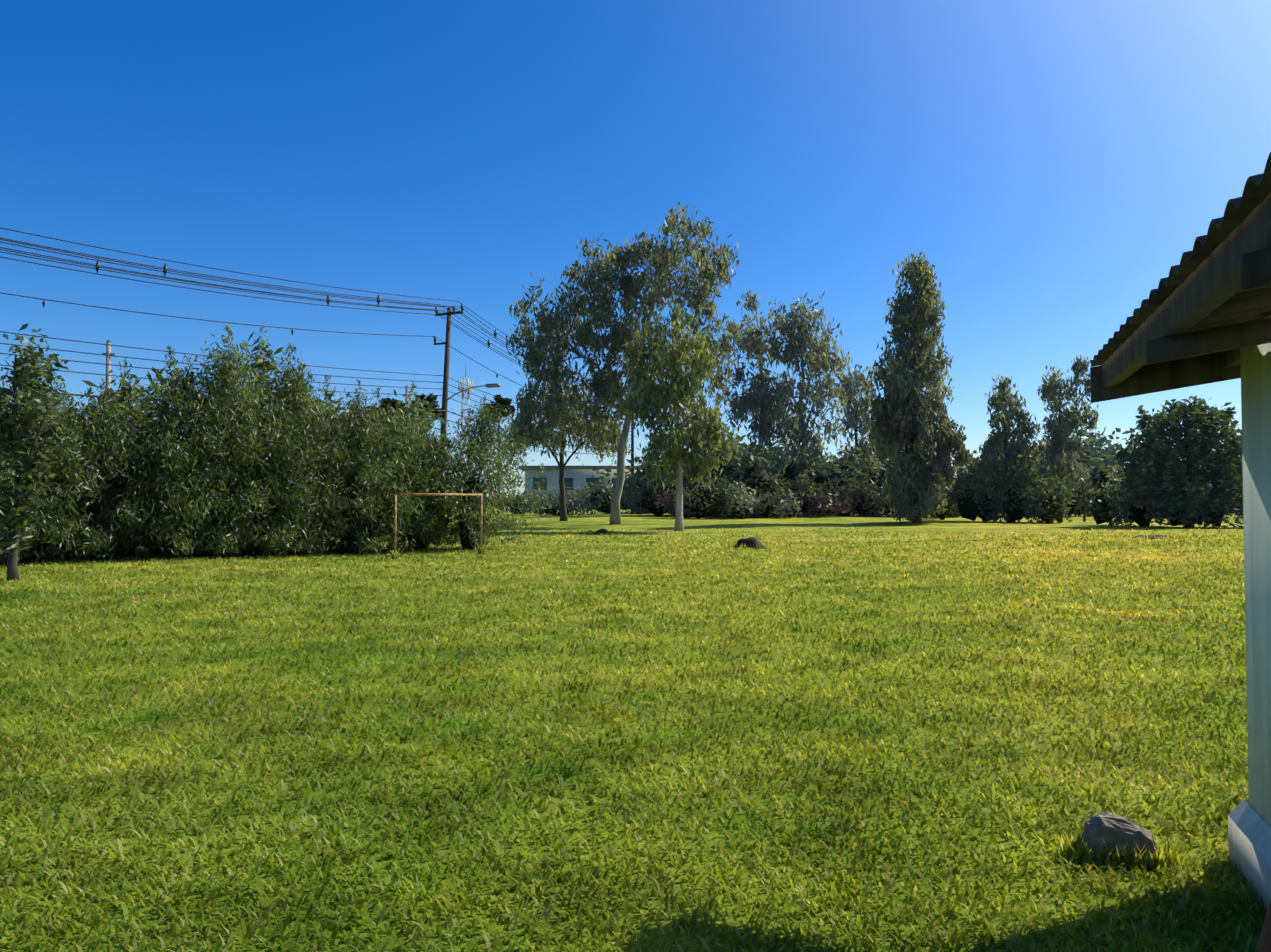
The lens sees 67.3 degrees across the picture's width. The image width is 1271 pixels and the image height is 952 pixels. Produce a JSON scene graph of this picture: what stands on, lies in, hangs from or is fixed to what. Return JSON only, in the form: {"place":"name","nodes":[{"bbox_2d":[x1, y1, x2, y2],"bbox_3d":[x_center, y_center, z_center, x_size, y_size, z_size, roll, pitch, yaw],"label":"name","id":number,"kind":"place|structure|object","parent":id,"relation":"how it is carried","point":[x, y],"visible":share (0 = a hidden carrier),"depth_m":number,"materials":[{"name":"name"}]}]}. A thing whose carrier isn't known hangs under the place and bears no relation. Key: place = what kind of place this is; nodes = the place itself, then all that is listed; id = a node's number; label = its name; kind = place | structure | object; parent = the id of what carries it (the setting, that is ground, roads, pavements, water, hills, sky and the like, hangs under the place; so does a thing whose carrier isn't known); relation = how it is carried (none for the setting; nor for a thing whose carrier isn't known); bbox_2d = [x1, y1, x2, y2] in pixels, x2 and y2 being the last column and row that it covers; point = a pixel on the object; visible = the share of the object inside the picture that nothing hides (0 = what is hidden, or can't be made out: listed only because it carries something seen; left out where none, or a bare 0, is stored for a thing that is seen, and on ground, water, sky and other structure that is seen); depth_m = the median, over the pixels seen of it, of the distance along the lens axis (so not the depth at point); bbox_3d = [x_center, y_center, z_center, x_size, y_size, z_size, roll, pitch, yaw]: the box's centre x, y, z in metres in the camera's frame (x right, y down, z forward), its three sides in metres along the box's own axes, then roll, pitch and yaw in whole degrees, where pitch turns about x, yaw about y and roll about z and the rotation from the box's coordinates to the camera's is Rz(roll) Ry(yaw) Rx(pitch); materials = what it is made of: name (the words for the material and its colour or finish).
{"place":"outdoors","nodes":[
{"label":"outdoors","id":0,"kind":"place"},
{"bbox_2d":[379,397,403,423],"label":"araucaria tree","id":1,"kind":"object","parent":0,"point":[387,401],"depth_m":199.06,"materials":[{"name":"green plant"}]},
{"bbox_2d":[409,393,441,420],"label":"araucaria tree","id":2,"kind":"object","parent":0,"point":[429,399],"depth_m":214.47,"materials":[{"name":"green plant"}]},
{"bbox_2d":[458,372,472,502],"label":"telecom tower","id":3,"kind":"structure","parent":0,"point":[468,383],"depth_m":230.68,"materials":[{"name":"white metal"}]},
{"bbox_2d":[0,508,1266,951],"bbox_3d":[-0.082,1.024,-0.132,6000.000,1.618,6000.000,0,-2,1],"label":"ground","id":4,"kind":"structure","parent":0,"point":[638,526],"depth_m":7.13,"materials":[{"name":"green plant"}]},
{"bbox_2d":[0,323,82,580],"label":"tree","id":5,"kind":"object","parent":4,"relation":"on","point":[25,398],"depth_m":20.48,"materials":[{"name":"green plant"}]},
{"bbox_2d":[102,340,114,417],"bbox_3d":[-17.777,-0.968,32.111,0.394,7.200,0.204,1,-2,-21],"label":"utility pole","id":6,"kind":"object","parent":4,"relation":"on","point":[108,367],"visible":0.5,"depth_m":32.15,"materials":[{"name":"concrete"}]},
{"bbox_2d":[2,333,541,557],"bbox_3d":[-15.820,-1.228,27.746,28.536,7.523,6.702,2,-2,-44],"label":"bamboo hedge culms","id":7,"kind":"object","parent":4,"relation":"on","point":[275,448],"visible":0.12,"depth_m":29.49,"materials":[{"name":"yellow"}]},
{"bbox_2d":[0,325,558,565],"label":"bamboo hedge","id":8,"kind":"object","parent":4,"relation":"on","point":[209,429],"depth_m":28.94,"materials":[{"name":"green plant"}]},
{"bbox_2d":[403,386,408,534],"bbox_3d":[-10.755,-0.649,44.841,0.394,7.200,0.204,-1,-2,22],"label":"service post","id":9,"kind":"object","parent":4,"relation":"on","point":[406,396],"visible":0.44,"depth_m":44.88,"materials":[{"name":"concrete"}]},
{"bbox_2d":[394,493,482,552],"bbox_3d":[-6.308,1.638,30.774,0.075,2.158,3.330,-2,-2,45],"label":"goal frame","id":10,"kind":"object","parent":4,"relation":"on","point":[421,494],"visible":0.79,"depth_m":30.56,"materials":[{"name":"paint"}]},
{"bbox_2d":[434,308,463,525],"bbox_3d":[-8.576,-2.323,43.377,1.560,10.711,0.416,-1,-2,20],"label":"utility pole","id":11,"kind":"object","parent":4,"relation":"on","point":[446,372],"visible":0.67,"depth_m":43.46,"materials":[{"name":"wood"}]},
{"bbox_2d":[433,305,463,342],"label":"insulators","id":12,"kind":"object","parent":11,"relation":"attached to","point":[453,309],"visible":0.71,"depth_m":43.81,"materials":[{"name":"grey ceramic"}]},
{"bbox_2d":[447,383,500,400],"bbox_3d":[-7.372,-3.726,42.937,2.913,0.726,0.240,-1,-2,24],"label":"street lamp arm","id":13,"kind":"object","parent":11,"relation":"attached to","point":[493,385],"visible":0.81,"depth_m":42.60},
{"bbox_2d":[482,394,514,493],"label":"araucaria tree","id":14,"kind":"object","parent":4,"relation":"on","point":[502,401],"depth_m":199.16,"materials":[{"name":"green plant"}]},
{"bbox_2d":[491,376,631,520],"bbox_3d":[-4.747,-1.729,62.285,9.190,9.557,4.334,0,-2,1],"label":"eucalyptus tree","id":15,"kind":"object","parent":4,"relation":"on","point":[615,440],"depth_m":61.76,"materials":[{"name":"green plant"}]},
{"bbox_2d":[490,482,634,509],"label":"fence","id":16,"kind":"object","parent":4,"relation":"on","point":[548,487],"visible":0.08,"depth_m":99.98,"materials":[{"name":"metal"}]},
{"bbox_2d":[525,469,641,506],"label":"building","id":17,"kind":"structure","parent":4,"relation":"on","point":[579,476],"depth_m":112.02,"materials":[{"name":"grey paint"}]},
{"bbox_2d":[533,478,625,489],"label":"windows","id":18,"kind":"structure","parent":17,"relation":"in","point":[568,482],"depth_m":111.95,"materials":[{"name":"grey glass"}]},
{"bbox_2d":[520,466,638,470],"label":"building roof","id":19,"kind":"structure","parent":17,"relation":"on","point":[571,467],"depth_m":111.45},
{"bbox_2d":[504,202,740,523],"bbox_3d":[-0.783,-6.751,57.354,14.057,19.537,7.788,0,-2,1],"label":"eucalyptus tree","id":20,"kind":"object","parent":4,"relation":"on","point":[588,336],"depth_m":56.54,"materials":[{"name":"green plant"}]},
{"bbox_2d":[631,415,633,514],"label":"utility pole","id":21,"kind":"object","parent":4,"relation":"on","point":[632,449],"visible":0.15,"depth_m":80.36,"materials":[{"name":"wood"}]},
{"bbox_2d":[0,227,633,453],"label":"power lines","id":22,"kind":"object","parent":21,"relation":"attached to","point":[302,297],"visible":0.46,"depth_m":35.04,"materials":[{"name":"black"}]},
{"bbox_2d":[42,259,585,388],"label":"cable spacers","id":23,"kind":"object","parent":22,"relation":"attached to","point":[164,272],"visible":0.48,"depth_m":37.67,"materials":[{"name":"grey plastic"}]},
{"bbox_2d":[486,474,789,518],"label":"shrubs","id":24,"kind":"object","parent":4,"relation":"on","point":[626,491],"depth_m":70.83,"materials":[{"name":"green plant"}]},
{"bbox_2d":[620,303,740,530],"bbox_3d":[2.372,-3.158,49.755,6.394,12.292,4.530,0,-2,1],"label":"eucalyptus tree","id":25,"kind":"object","parent":4,"relation":"on","point":[685,386],"depth_m":49.42,"materials":[{"name":"green plant"}]},
{"bbox_2d":[654,489,850,517],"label":"bushes","id":26,"kind":"object","parent":4,"relation":"on","point":[666,502],"depth_m":67.83,"materials":[{"name":"green plant"}]},
{"bbox_2d":[716,290,798,467],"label":"eucalyptus tree","id":27,"kind":"object","parent":4,"relation":"on","point":[755,398],"depth_m":75.42,"materials":[{"name":"green plant"}]},
{"bbox_2d":[724,481,802,518],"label":"bushes","id":28,"kind":"object","parent":4,"relation":"on","point":[746,500],"depth_m":66.88,"materials":[{"name":"green plant"}]},
{"bbox_2d":[389,530,1192,871],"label":"grass tufts","id":29,"kind":"object","parent":4,"relation":"on","point":[1165,854],"visible":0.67,"depth_m":4.46,"materials":[{"name":"green plant"}]},
{"bbox_2d":[745,292,856,470],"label":"eucalyptus tree","id":30,"kind":"object","parent":4,"relation":"on","point":[817,358],"depth_m":77.40,"materials":[{"name":"green plant"}]},
{"bbox_2d":[660,471,960,517],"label":"shrubs","id":31,"kind":"object","parent":4,"relation":"on","point":[812,488],"depth_m":70.28,"materials":[{"name":"green plant"}]},
{"bbox_2d":[830,358,878,513],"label":"eucalyptus tree","id":32,"kind":"object","parent":4,"relation":"on","point":[857,384],"depth_m":83.28,"materials":[{"name":"green plant"}]},
{"bbox_2d":[591,430,1127,516],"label":"bushes","id":33,"kind":"object","parent":4,"relation":"on","point":[1093,465],"depth_m":74.62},
{"bbox_2d":[707,423,1036,469],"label":"treeline","id":34,"kind":"object","parent":4,"relation":"on","point":[780,452],"depth_m":99.22,"materials":[{"name":"green plant"}]},
{"bbox_2d":[593,528,1175,548],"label":"dirt mounds","id":35,"kind":"object","parent":4,"relation":"on","point":[749,542],"visible":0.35,"depth_m":35.75,"materials":[{"name":"brown soil"}]},
{"bbox_2d":[860,252,970,522],"bbox_3d":[17.617,-5.332,59.750,7.023,17.784,5.768,0,-2,1],"label":"eucalyptus tree","id":36,"kind":"object","parent":4,"relation":"on","point":[924,412],"depth_m":59.04,"materials":[{"name":"green plant"}]},
{"bbox_2d":[630,453,1242,512],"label":"back treeline","id":37,"kind":"object","parent":4,"relation":"on","point":[786,460],"depth_m":84.98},
{"bbox_2d":[970,375,1040,521],"bbox_3d":[25.108,-1.871,64.715,4.396,10.209,3.994,0,-2,1],"label":"eucalyptus tree","id":38,"kind":"object","parent":4,"relation":"on","point":[1011,449],"depth_m":64.28,"materials":[{"name":"green plant"}]},
{"bbox_2d":[1028,364,1090,521],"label":"eucalyptus tree","id":39,"kind":"object","parent":4,"relation":"on","point":[1062,444],"depth_m":65.43,"materials":[{"name":"green plant"}]},
{"bbox_2d":[1065,355,1100,521],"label":"eucalyptus tree","id":40,"kind":"object","parent":4,"relation":"on","point":[1076,368],"depth_m":65.65,"materials":[{"name":"green plant"}]},
{"bbox_2d":[1028,426,1145,471],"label":"round tree","id":41,"kind":"object","parent":4,"relation":"on","point":[1099,444],"depth_m":111.65,"materials":[{"name":"green plant"}]},
{"bbox_2d":[933,451,1243,527],"bbox_3d":[34.760,0.711,57.000,35.669,5.064,6.024,-1,-2,34],"label":"hedge row","id":42,"kind":"object","parent":4,"relation":"on","point":[1030,490],"depth_m":61.79,"materials":[{"name":"green plant"}]},
{"bbox_2d":[1081,812,1159,866],"bbox_3d":[2.289,1.758,4.532,0.395,0.297,0.187,0,-2,9],"label":"rock","id":43,"kind":"object","parent":4,"relation":"on","point":[1113,830],"visible":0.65,"depth_m":4.47,"materials":[{"name":"grey stone"}]},
{"bbox_2d":[1113,396,1242,527],"bbox_3d":[32.342,-0.773,55.598,8.682,7.815,6.577,0,-2,1],"label":"bush","id":44,"kind":"object","parent":4,"relation":"on","point":[1160,481],"depth_m":54.69,"materials":[{"name":"green plant"}]},
{"bbox_2d":[1228,800,1270,912],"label":"column base","id":45,"kind":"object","parent":4,"relation":"on","point":[1249,836],"depth_m":4.19,"materials":[{"name":"grey concrete"}]},
{"bbox_2d":[1255,900,1270,951],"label":"leaning plank","id":46,"kind":"object","parent":4,"relation":"on","point":[1264,943],"depth_m":3.12,"materials":[{"name":"brown wood"}]},
{"bbox_2d":[0,0,1270,502],"label":"sky","id":47,"kind":"structure","parent":0,"point":[1053,162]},
{"bbox_2d":[1240,343,1270,826],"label":"house walls","id":48,"kind":"structure","parent":0,"point":[1255,360],"depth_m":4.25,"materials":[{"name":"white paint"}]},
{"bbox_2d":[1090,192,1270,402],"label":"roof timber","id":49,"kind":"object","parent":48,"relation":"on","point":[1159,349],"visible":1,"depth_m":3.42,"materials":[{"name":"wood"}]},
{"bbox_2d":[1090,152,1270,366],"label":"house roof sheets","id":50,"kind":"object","parent":49,"relation":"on","point":[1245,306],"visible":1,"depth_m":3.30,"materials":[{"name":"metal"}]}
]}

